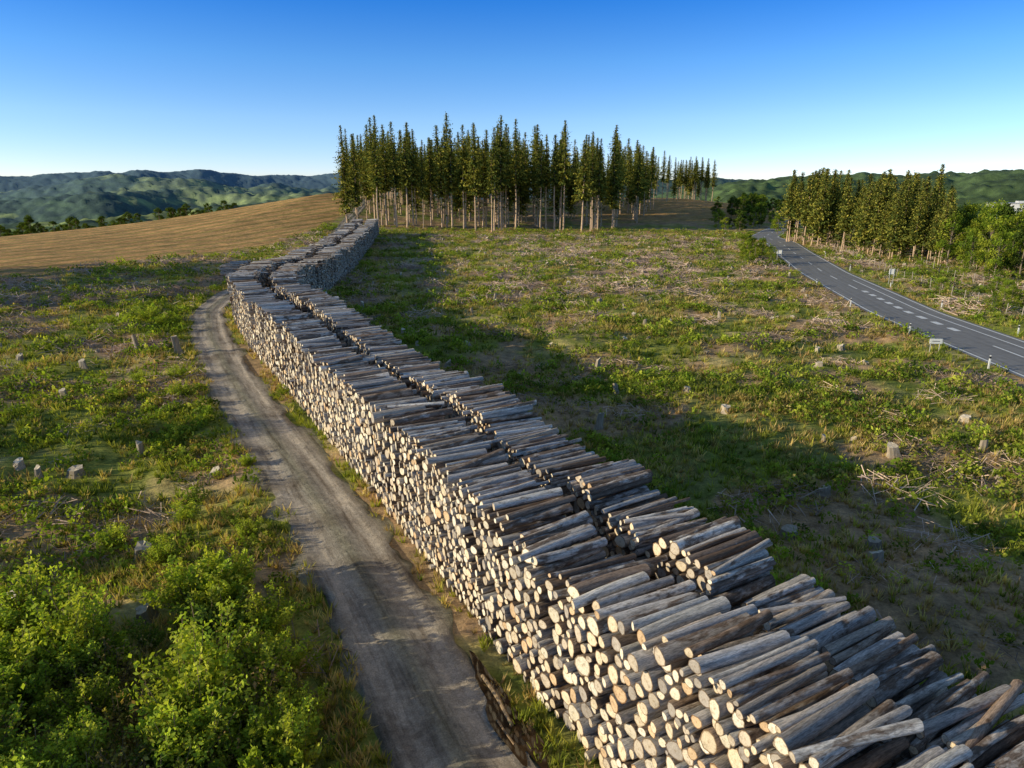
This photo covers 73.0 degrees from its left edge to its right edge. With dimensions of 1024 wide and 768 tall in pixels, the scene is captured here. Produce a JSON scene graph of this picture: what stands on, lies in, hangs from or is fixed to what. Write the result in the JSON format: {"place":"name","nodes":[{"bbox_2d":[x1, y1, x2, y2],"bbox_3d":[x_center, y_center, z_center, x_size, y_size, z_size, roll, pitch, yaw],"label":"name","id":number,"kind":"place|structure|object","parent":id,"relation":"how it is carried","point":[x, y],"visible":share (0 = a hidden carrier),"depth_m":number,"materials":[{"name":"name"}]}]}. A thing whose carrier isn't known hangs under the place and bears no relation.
{"place":"outdoors","nodes":[
{"label":"outdoors","id":0,"kind":"place"},
{"bbox_2d":[184,199,540,767],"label":"gravel track","id":1,"kind":"structure","parent":0,"point":[417,684],"depth_m":21.48,"materials":[{"name":"grey gravel"}]},
{"bbox_2d":[481,674,514,744],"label":"fallen branch","id":2,"kind":"object","parent":1,"relation":"on","point":[493,691],"visible":1,"depth_m":16.50,"materials":[{"name":"brown wood"}]},
{"bbox_2d":[469,650,547,767],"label":"puddle","id":3,"kind":"object","parent":1,"relation":"on","point":[521,736],"visible":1,"depth_m":15.96,"materials":[{"name":"brown liquid"}]},
{"bbox_2d":[0,231,1013,625],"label":"stump field","id":4,"kind":"structure","parent":0,"point":[146,611],"depth_m":31.41,"materials":[{"name":"grey wood"}]},
{"bbox_2d":[0,169,1023,767],"bbox_3d":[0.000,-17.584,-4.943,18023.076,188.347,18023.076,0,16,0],"label":"grassy ground","id":5,"kind":"structure","parent":0,"point":[268,209],"depth_m":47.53,"materials":[{"name":"green plant"}]},
{"bbox_2d":[0,683,29,765],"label":"shrub","id":6,"kind":"object","parent":5,"relation":"on","point":[16,713],"visible":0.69,"depth_m":14.25,"materials":[{"name":"green plant"}]},
{"bbox_2d":[5,755,28,767],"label":"shrub","id":7,"kind":"object","parent":5,"relation":"on","point":[18,764],"visible":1,"depth_m":12.66,"materials":[{"name":"green plant"}]},
{"bbox_2d":[0,701,35,753],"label":"shrub","id":8,"kind":"object","parent":5,"relation":"on","point":[13,724],"visible":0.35,"depth_m":14.93,"materials":[{"name":"green plant"}]},
{"bbox_2d":[0,728,39,762],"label":"shrub","id":9,"kind":"object","parent":5,"relation":"on","point":[10,734],"visible":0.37,"depth_m":14.03,"materials":[{"name":"green plant"}]},
{"bbox_2d":[0,643,40,693],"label":"shrub","id":10,"kind":"object","parent":5,"relation":"on","point":[22,675],"visible":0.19,"depth_m":16.43,"materials":[{"name":"green plant"}]},
{"bbox_2d":[0,631,41,697],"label":"shrub","id":11,"kind":"object","parent":5,"relation":"on","point":[23,662],"visible":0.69,"depth_m":16.31,"materials":[{"name":"green plant"}]},
{"bbox_2d":[0,702,51,739],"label":"shrub","id":12,"kind":"object","parent":5,"relation":"on","point":[42,713],"visible":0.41,"depth_m":15.34,"materials":[{"name":"green plant"}]},
{"bbox_2d":[0,672,60,730],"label":"shrub","id":13,"kind":"object","parent":5,"relation":"on","point":[30,712],"visible":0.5,"depth_m":15.68,"materials":[{"name":"green plant"}]},
{"bbox_2d":[1,619,63,672],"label":"shrub","id":14,"kind":"object","parent":5,"relation":"on","point":[35,655],"visible":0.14,"depth_m":17.56,"materials":[{"name":"green plant"}]},
{"bbox_2d":[2,595,70,653],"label":"shrub","id":15,"kind":"object","parent":5,"relation":"on","point":[48,610],"visible":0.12,"depth_m":18.31,"materials":[{"name":"green plant"}]},
{"bbox_2d":[0,620,78,706],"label":"shrub","id":16,"kind":"object","parent":5,"relation":"on","point":[27,689],"visible":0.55,"depth_m":16.36,"materials":[{"name":"green plant"}]},
{"bbox_2d":[0,550,82,636],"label":"shrub","id":17,"kind":"object","parent":5,"relation":"on","point":[22,590],"visible":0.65,"depth_m":18.84,"materials":[{"name":"green plant"}]},
{"bbox_2d":[0,719,84,767],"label":"shrub","id":18,"kind":"object","parent":5,"relation":"on","point":[28,760],"visible":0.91,"depth_m":13.69,"materials":[{"name":"green plant"}]},
{"bbox_2d":[28,658,99,706],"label":"shrub","id":19,"kind":"object","parent":5,"relation":"on","point":[70,685],"visible":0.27,"depth_m":16.64,"materials":[{"name":"green plant"}]},
{"bbox_2d":[23,703,125,767],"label":"shrub","id":20,"kind":"object","parent":5,"relation":"on","point":[78,734],"visible":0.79,"depth_m":14.24,"materials":[{"name":"green plant"}]},
{"bbox_2d":[13,580,140,674],"bbox_3d":[-11.225,6.184,17.714,2.550,2.241,2.598,4,16,15],"label":"shrub","id":21,"kind":"object","parent":5,"relation":"on","point":[77,613],"visible":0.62,"depth_m":17.51,"materials":[{"name":"green plant"}]},
{"bbox_2d":[38,620,119,694],"bbox_3d":[-10.686,6.737,17.123,1.771,1.528,1.738,-13,20,-38],"label":"shrub","id":22,"kind":"object","parent":5,"relation":"on","point":[72,665],"visible":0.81,"depth_m":16.93,"materials":[{"name":"green plant"}]},
{"bbox_2d":[31,661,131,736],"bbox_3d":[-9.826,7.269,15.789,1.781,1.478,1.911,-14,21,-41],"label":"shrub","id":23,"kind":"object","parent":5,"relation":"on","point":[85,691],"visible":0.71,"depth_m":15.82,"materials":[{"name":"green plant"}]},
{"bbox_2d":[78,358,87,368],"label":"tree stump","id":24,"kind":"object","parent":5,"relation":"on","point":[82,364],"visible":0.96,"depth_m":48.29,"materials":[{"name":"grey wood"}]},
{"bbox_2d":[73,695,121,727],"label":"shrub","id":25,"kind":"object","parent":5,"relation":"on","point":[97,713],"visible":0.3,"depth_m":15.92,"materials":[{"name":"green plant"}]},
{"bbox_2d":[77,624,139,678],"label":"shrub","id":26,"kind":"object","parent":5,"relation":"on","point":[121,634],"visible":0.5,"depth_m":17.58,"materials":[{"name":"green plant"}]},
{"bbox_2d":[69,736,154,767],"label":"shrub","id":27,"kind":"object","parent":5,"relation":"on","point":[144,758],"visible":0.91,"depth_m":14.01,"materials":[{"name":"green plant"}]},
{"bbox_2d":[90,522,137,549],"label":"shrub","id":28,"kind":"object","parent":5,"relation":"on","point":[117,533],"visible":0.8,"depth_m":24.27,"materials":[{"name":"green plant"}]},
{"bbox_2d":[76,633,155,691],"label":"shrub","id":29,"kind":"object","parent":5,"relation":"on","point":[129,667],"visible":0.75,"depth_m":17.28,"materials":[{"name":"green plant"}]},
{"bbox_2d":[93,688,141,723],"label":"shrub","id":30,"kind":"object","parent":5,"relation":"on","point":[132,696],"visible":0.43,"depth_m":16.14,"materials":[{"name":"green plant"}]},
{"bbox_2d":[0,200,237,236],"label":"valley tree belt","id":31,"kind":"object","parent":5,"relation":"on","point":[26,227],"visible":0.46,"depth_m":238.20,"materials":[{"name":"green plant"}]},
{"bbox_2d":[84,678,165,741],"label":"shrub","id":32,"kind":"object","parent":5,"relation":"on","point":[111,722],"visible":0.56,"depth_m":15.71,"materials":[{"name":"green plant"}]},
{"bbox_2d":[87,731,163,767],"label":"shrub","id":33,"kind":"object","parent":5,"relation":"on","point":[125,755],"visible":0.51,"depth_m":14.35,"materials":[{"name":"green plant"}]},
{"bbox_2d":[126,369,149,383],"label":"shrub","id":34,"kind":"object","parent":5,"relation":"on","point":[136,376],"visible":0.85,"depth_m":44.45,"materials":[{"name":"green plant"}]},
{"bbox_2d":[136,440,144,456],"bbox_3d":[-17.787,3.139,33.058,0.426,0.908,0.472,0,16,0],"label":"tree stump","id":35,"kind":"object","parent":5,"relation":"on","point":[139,446],"visible":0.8,"depth_m":32.99,"materials":[{"name":"grey wood"}]},
{"bbox_2d":[128,617,168,651],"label":"shrub","id":36,"kind":"object","parent":5,"relation":"on","point":[156,636],"visible":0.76,"depth_m":18.57,"materials":[{"name":"green plant"}]},
{"bbox_2d":[137,305,159,319],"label":"shrub","id":37,"kind":"object","parent":5,"relation":"on","point":[149,311],"visible":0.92,"depth_m":64.43,"materials":[{"name":"green plant"}]},
{"bbox_2d":[140,532,183,567],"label":"shrub","id":38,"kind":"object","parent":5,"relation":"on","point":[159,554],"visible":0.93,"depth_m":22.66,"materials":[{"name":"green plant"}]},
{"bbox_2d":[155,312,172,323],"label":"shrub","id":39,"kind":"object","parent":5,"relation":"on","point":[163,316],"visible":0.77,"depth_m":63.55,"materials":[{"name":"green plant"}]},
{"bbox_2d":[161,402,182,412],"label":"shrub","id":40,"kind":"object","parent":5,"relation":"on","point":[177,406],"visible":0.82,"depth_m":38.77,"materials":[{"name":"green plant"}]},
{"bbox_2d":[146,744,199,767],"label":"shrub","id":41,"kind":"object","parent":5,"relation":"on","point":[190,750],"visible":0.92,"depth_m":13.68,"materials":[{"name":"green plant"}]},
{"bbox_2d":[161,424,190,441],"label":"shrub","id":42,"kind":"object","parent":5,"relation":"on","point":[177,433],"visible":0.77,"depth_m":34.94,"materials":[{"name":"green plant"}]},
{"bbox_2d":[171,335,182,353],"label":"tree stump","id":43,"kind":"object","parent":5,"relation":"on","point":[176,344],"visible":0.96,"depth_m":52.13,"materials":[{"name":"grey wood"}]},
{"bbox_2d":[126,708,228,767],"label":"shrub","id":44,"kind":"object","parent":5,"relation":"on","point":[159,762],"visible":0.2,"depth_m":14.26,"materials":[{"name":"green plant"}]},
{"bbox_2d":[165,363,191,379],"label":"shrub","id":45,"kind":"object","parent":5,"relation":"on","point":[180,372],"visible":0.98,"depth_m":45.40,"materials":[{"name":"green plant"}]},
{"bbox_2d":[165,379,192,397],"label":"shrub","id":46,"kind":"object","parent":5,"relation":"on","point":[177,391],"visible":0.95,"depth_m":41.45,"materials":[{"name":"green plant"}]},
{"bbox_2d":[168,446,196,459],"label":"shrub","id":47,"kind":"object","parent":5,"relation":"on","point":[184,452],"visible":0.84,"depth_m":32.53,"materials":[{"name":"green plant"}]},
{"bbox_2d":[165,495,202,524],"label":"shrub","id":48,"kind":"object","parent":5,"relation":"on","point":[186,513],"visible":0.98,"depth_m":26.17,"materials":[{"name":"green plant"}]},
{"bbox_2d":[121,646,256,764],"bbox_3d":[-7.012,7.019,15.066,2.759,2.135,2.572,-5,16,-17],"label":"shrub","id":49,"kind":"object","parent":5,"relation":"on","point":[190,688],"visible":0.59,"depth_m":15.11,"materials":[{"name":"green plant"}]},
{"bbox_2d":[135,681,242,767],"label":"shrub","id":50,"kind":"object","parent":5,"relation":"on","point":[204,744],"visible":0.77,"depth_m":14.21,"materials":[{"name":"green plant"}]},
{"bbox_2d":[139,545,240,608],"bbox_3d":[-9.206,5.746,20.289,2.600,1.567,2.366,-1,16,-5],"label":"shrub","id":51,"kind":"object","parent":5,"relation":"on","point":[176,580],"visible":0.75,"depth_m":20.06,"materials":[{"name":"green plant"}]},
{"bbox_2d":[167,591,212,626],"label":"shrub","id":52,"kind":"object","parent":5,"relation":"on","point":[193,608],"visible":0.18,"depth_m":19.39,"materials":[{"name":"green plant"}]},
{"bbox_2d":[175,485,211,504],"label":"shrub","id":53,"kind":"object","parent":5,"relation":"on","point":[194,493],"visible":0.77,"depth_m":28.26,"materials":[{"name":"green plant"}]},
{"bbox_2d":[128,596,262,701],"bbox_3d":[-7.475,6.580,16.642,2.815,2.428,2.763,-4,16,-14],"label":"shrub","id":54,"kind":"object","parent":5,"relation":"on","point":[189,648],"visible":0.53,"depth_m":16.52,"materials":[{"name":"green plant"}]},
{"bbox_2d":[173,564,255,614],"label":"shrub","id":55,"kind":"object","parent":5,"relation":"on","point":[233,591],"visible":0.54,"depth_m":19.84,"materials":[{"name":"green plant"}]},
{"bbox_2d":[156,652,274,756],"bbox_3d":[-6.606,7.224,15.342,2.405,1.593,2.642,-2,16,-8],"label":"shrub","id":56,"kind":"object","parent":5,"relation":"on","point":[225,709],"visible":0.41,"depth_m":15.24,"materials":[{"name":"green plant"}]},
{"bbox_2d":[167,585,269,641],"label":"shrub","id":57,"kind":"object","parent":5,"relation":"on","point":[241,598],"visible":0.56,"depth_m":19.11,"materials":[{"name":"green plant"}]},
{"bbox_2d":[181,719,262,767],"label":"shrub","id":58,"kind":"object","parent":5,"relation":"on","point":[229,755],"visible":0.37,"depth_m":14.30,"materials":[{"name":"green plant"}]},
{"bbox_2d":[185,545,261,591],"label":"shrub","id":59,"kind":"object","parent":5,"relation":"on","point":[239,568],"visible":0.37,"depth_m":21.03,"materials":[{"name":"green plant"}]},
{"bbox_2d":[193,630,265,694],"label":"shrub","id":60,"kind":"object","parent":5,"relation":"on","point":[261,645],"visible":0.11,"depth_m":17.43,"materials":[{"name":"green plant"}]},
{"bbox_2d":[218,507,243,525],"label":"shrub","id":61,"kind":"object","parent":5,"relation":"on","point":[229,517],"visible":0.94,"depth_m":25.75,"materials":[{"name":"green plant"}]},
{"bbox_2d":[219,260,250,276],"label":"log","id":62,"kind":"object","parent":5,"relation":"on","point":[227,268],"visible":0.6,"depth_m":98.80,"materials":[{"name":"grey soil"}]},
{"bbox_2d":[232,700,254,731],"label":"shrub","id":63,"kind":"object","parent":5,"relation":"on","point":[246,717],"visible":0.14,"depth_m":15.57,"materials":[{"name":"green plant"}]},
{"bbox_2d":[232,453,256,467],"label":"shrub","id":64,"kind":"object","parent":5,"relation":"on","point":[245,461],"visible":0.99,"depth_m":31.04,"materials":[{"name":"green plant"}]},
{"bbox_2d":[232,515,262,538],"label":"shrub","id":65,"kind":"object","parent":5,"relation":"on","point":[250,526],"visible":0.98,"depth_m":24.80,"materials":[{"name":"green plant"}]},
{"bbox_2d":[237,745,276,767],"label":"shrub","id":66,"kind":"object","parent":5,"relation":"on","point":[242,756],"visible":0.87,"depth_m":13.89,"materials":[{"name":"green plant"}]},
{"bbox_2d":[225,580,296,634],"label":"shrub","id":67,"kind":"object","parent":5,"relation":"on","point":[259,610],"visible":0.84,"depth_m":19.05,"materials":[{"name":"green plant"}]},
{"bbox_2d":[223,703,299,766],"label":"shrub","id":68,"kind":"object","parent":5,"relation":"on","point":[268,713],"visible":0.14,"depth_m":14.66,"materials":[{"name":"green plant"}]},
{"bbox_2d":[207,707,317,767],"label":"shrub","id":69,"kind":"object","parent":5,"relation":"on","point":[238,752],"visible":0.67,"depth_m":14.29,"materials":[{"name":"green plant"}]},
{"bbox_2d":[220,633,306,700],"bbox_3d":[-6.082,6.935,16.805,2.080,1.609,1.939,5,16,17],"label":"shrub","id":70,"kind":"object","parent":5,"relation":"on","point":[265,650],"visible":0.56,"depth_m":16.88,"materials":[{"name":"green plant"}]},
{"bbox_2d":[240,615,291,651],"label":"shrub","id":71,"kind":"object","parent":5,"relation":"on","point":[269,631],"visible":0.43,"depth_m":18.54,"materials":[{"name":"green plant"}]},
{"bbox_2d":[232,653,317,716],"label":"shrub","id":72,"kind":"object","parent":5,"relation":"on","point":[274,680],"visible":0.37,"depth_m":16.28,"materials":[{"name":"green plant"}]},
{"bbox_2d":[247,630,322,691],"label":"shrub","id":73,"kind":"object","parent":5,"relation":"on","point":[295,660],"visible":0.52,"depth_m":17.51,"materials":[{"name":"green plant"}]},
{"bbox_2d":[242,682,331,744],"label":"shrub","id":74,"kind":"object","parent":5,"relation":"on","point":[316,722],"visible":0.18,"depth_m":15.72,"materials":[{"name":"green plant"}]},
{"bbox_2d":[254,670,319,724],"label":"shrub","id":75,"kind":"object","parent":5,"relation":"on","point":[297,696],"visible":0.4,"depth_m":15.93,"materials":[{"name":"green plant"}]},
{"bbox_2d":[246,690,336,767],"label":"shrub","id":76,"kind":"object","parent":5,"relation":"on","point":[287,729],"visible":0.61,"depth_m":14.58,"materials":[{"name":"green plant"}]},
{"bbox_2d":[251,728,338,767],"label":"shrub","id":77,"kind":"object","parent":5,"relation":"on","point":[304,759],"visible":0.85,"depth_m":14.23,"materials":[{"name":"green plant"}]},
{"bbox_2d":[330,113,672,231],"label":"spruce forest","id":78,"kind":"object","parent":5,"relation":"on","point":[375,169],"visible":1,"depth_m":209.32,"materials":[{"name":"green plant"}]},
{"bbox_2d":[0,222,1023,767],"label":"undergrowth","id":79,"kind":"object","parent":5,"relation":"on","point":[148,404],"visible":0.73,"depth_m":42.01,"materials":[{"name":"green plant"}]},
{"bbox_2d":[0,229,1023,683],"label":"brushwood debris","id":80,"kind":"object","parent":5,"relation":"on","point":[640,259],"visible":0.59,"depth_m":72.90,"materials":[{"name":"brown wood"}]},
{"bbox_2d":[593,412,603,429],"bbox_3d":[4.490,1.911,35.892,0.553,0.996,0.525,0,16,0],"label":"tree stump","id":81,"kind":"object","parent":5,"relation":"on","point":[599,422],"visible":0.96,"depth_m":35.75,"materials":[{"name":"grey wood"}]},
{"bbox_2d":[226,219,973,767],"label":"log pile","id":82,"kind":"object","parent":5,"relation":"on","point":[620,659],"visible":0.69,"depth_m":15.63,"materials":[{"name":"brown wood"}]},
{"bbox_2d":[268,218,1023,767],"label":"log pile","id":83,"kind":"object","parent":5,"relation":"on","point":[732,560],"visible":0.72,"depth_m":16.43,"materials":[{"name":"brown wood"}]},
{"bbox_2d":[669,158,679,199],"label":"spruce tree","id":84,"kind":"object","parent":5,"relation":"on","point":[675,174],"visible":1,"depth_m":374.02,"materials":[{"name":"green plant"}]},
{"bbox_2d":[685,157,693,198],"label":"spruce tree","id":85,"kind":"object","parent":5,"relation":"on","point":[688,186],"visible":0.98,"depth_m":383.98,"materials":[{"name":"green plant"}]},
{"bbox_2d":[710,162,717,200],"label":"spruce tree","id":86,"kind":"object","parent":5,"relation":"on","point":[713,177],"visible":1,"depth_m":367.50,"materials":[{"name":"green plant"}]},
{"bbox_2d":[708,192,785,233],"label":"roadside hedge","id":87,"kind":"object","parent":5,"relation":"on","point":[756,205],"visible":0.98,"depth_m":230.08,"materials":[{"name":"green plant"}]},
{"bbox_2d":[743,246,756,264],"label":"roadside shrub","id":88,"kind":"object","parent":5,"relation":"on","point":[750,257],"visible":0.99,"depth_m":110.60,"materials":[{"name":"green plant"}]},
{"bbox_2d":[763,244,777,260],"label":"roadside shrub","id":89,"kind":"object","parent":5,"relation":"on","point":[768,250],"visible":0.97,"depth_m":114.35,"materials":[{"name":"green plant"}]},
{"bbox_2d":[776,163,959,267],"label":"spruce grove","id":90,"kind":"object","parent":5,"relation":"on","point":[909,214],"visible":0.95,"depth_m":132.17,"materials":[{"name":"green plant"}]},
{"bbox_2d":[886,442,901,457],"bbox_3d":[17.989,3.133,32.601,0.769,0.706,0.670,0,16,0],"label":"tree stump","id":91,"kind":"object","parent":5,"relation":"on","point":[893,449],"visible":0.94,"depth_m":32.42,"materials":[{"name":"brown wood"}]},
{"bbox_2d":[834,244,1023,317],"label":"hedge","id":92,"kind":"object","parent":5,"relation":"on","point":[923,280],"visible":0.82,"depth_m":91.29,"materials":[{"name":"green plant"}]},
{"bbox_2d":[929,338,942,351],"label":"direction sign","id":93,"kind":"object","parent":5,"relation":"on","point":[936,341],"visible":0.89,"depth_m":53.18,"materials":[{"name":"white metal"}]},
{"bbox_2d":[932,277,950,294],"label":"roadside shrub","id":94,"kind":"object","parent":5,"relation":"on","point":[940,280],"visible":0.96,"depth_m":80.89,"materials":[{"name":"green plant"}]},
{"bbox_2d":[957,269,972,280],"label":"roadside shrub","id":95,"kind":"object","parent":5,"relation":"on","point":[966,271],"visible":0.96,"depth_m":94.49,"materials":[{"name":"green plant"}]},
{"bbox_2d":[934,198,1023,278],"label":"broadleaf woodland","id":96,"kind":"object","parent":5,"relation":"on","point":[1000,244],"visible":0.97,"depth_m":105.83,"materials":[{"name":"green plant"}]},
{"bbox_2d":[982,283,996,296],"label":"roadside shrub","id":97,"kind":"object","parent":5,"relation":"on","point":[992,288],"visible":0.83,"depth_m":79.27,"materials":[{"name":"green plant"}]},
{"bbox_2d":[983,291,1003,311],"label":"roadside shrub","id":98,"kind":"object","parent":5,"relation":"on","point":[994,304],"visible":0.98,"depth_m":67.95,"materials":[{"name":"green plant"}]},
{"bbox_2d":[995,287,1013,307],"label":"roadside shrub","id":99,"kind":"object","parent":5,"relation":"on","point":[1004,291],"visible":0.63,"depth_m":70.80,"materials":[{"name":"green plant"}]},
{"bbox_2d":[1000,280,1017,296],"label":"roadside shrub","id":100,"kind":"object","parent":5,"relation":"on","point":[1008,284],"visible":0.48,"depth_m":75.42,"materials":[{"name":"green plant"}]},
{"bbox_2d":[1002,284,1022,304],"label":"roadside shrub","id":101,"kind":"object","parent":5,"relation":"on","point":[1015,293],"visible":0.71,"depth_m":71.86,"materials":[{"name":"green plant"}]},
{"bbox_2d":[0,0,1023,179],"label":"sky","id":102,"kind":"structure","parent":0,"point":[755,89],"materials":[{"name":"blue"}]},
{"bbox_2d":[752,220,1023,378],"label":"asphalt road","id":103,"kind":"structure","parent":0,"point":[981,343],"depth_m":70.85,"materials":[{"name":"asphalt"}]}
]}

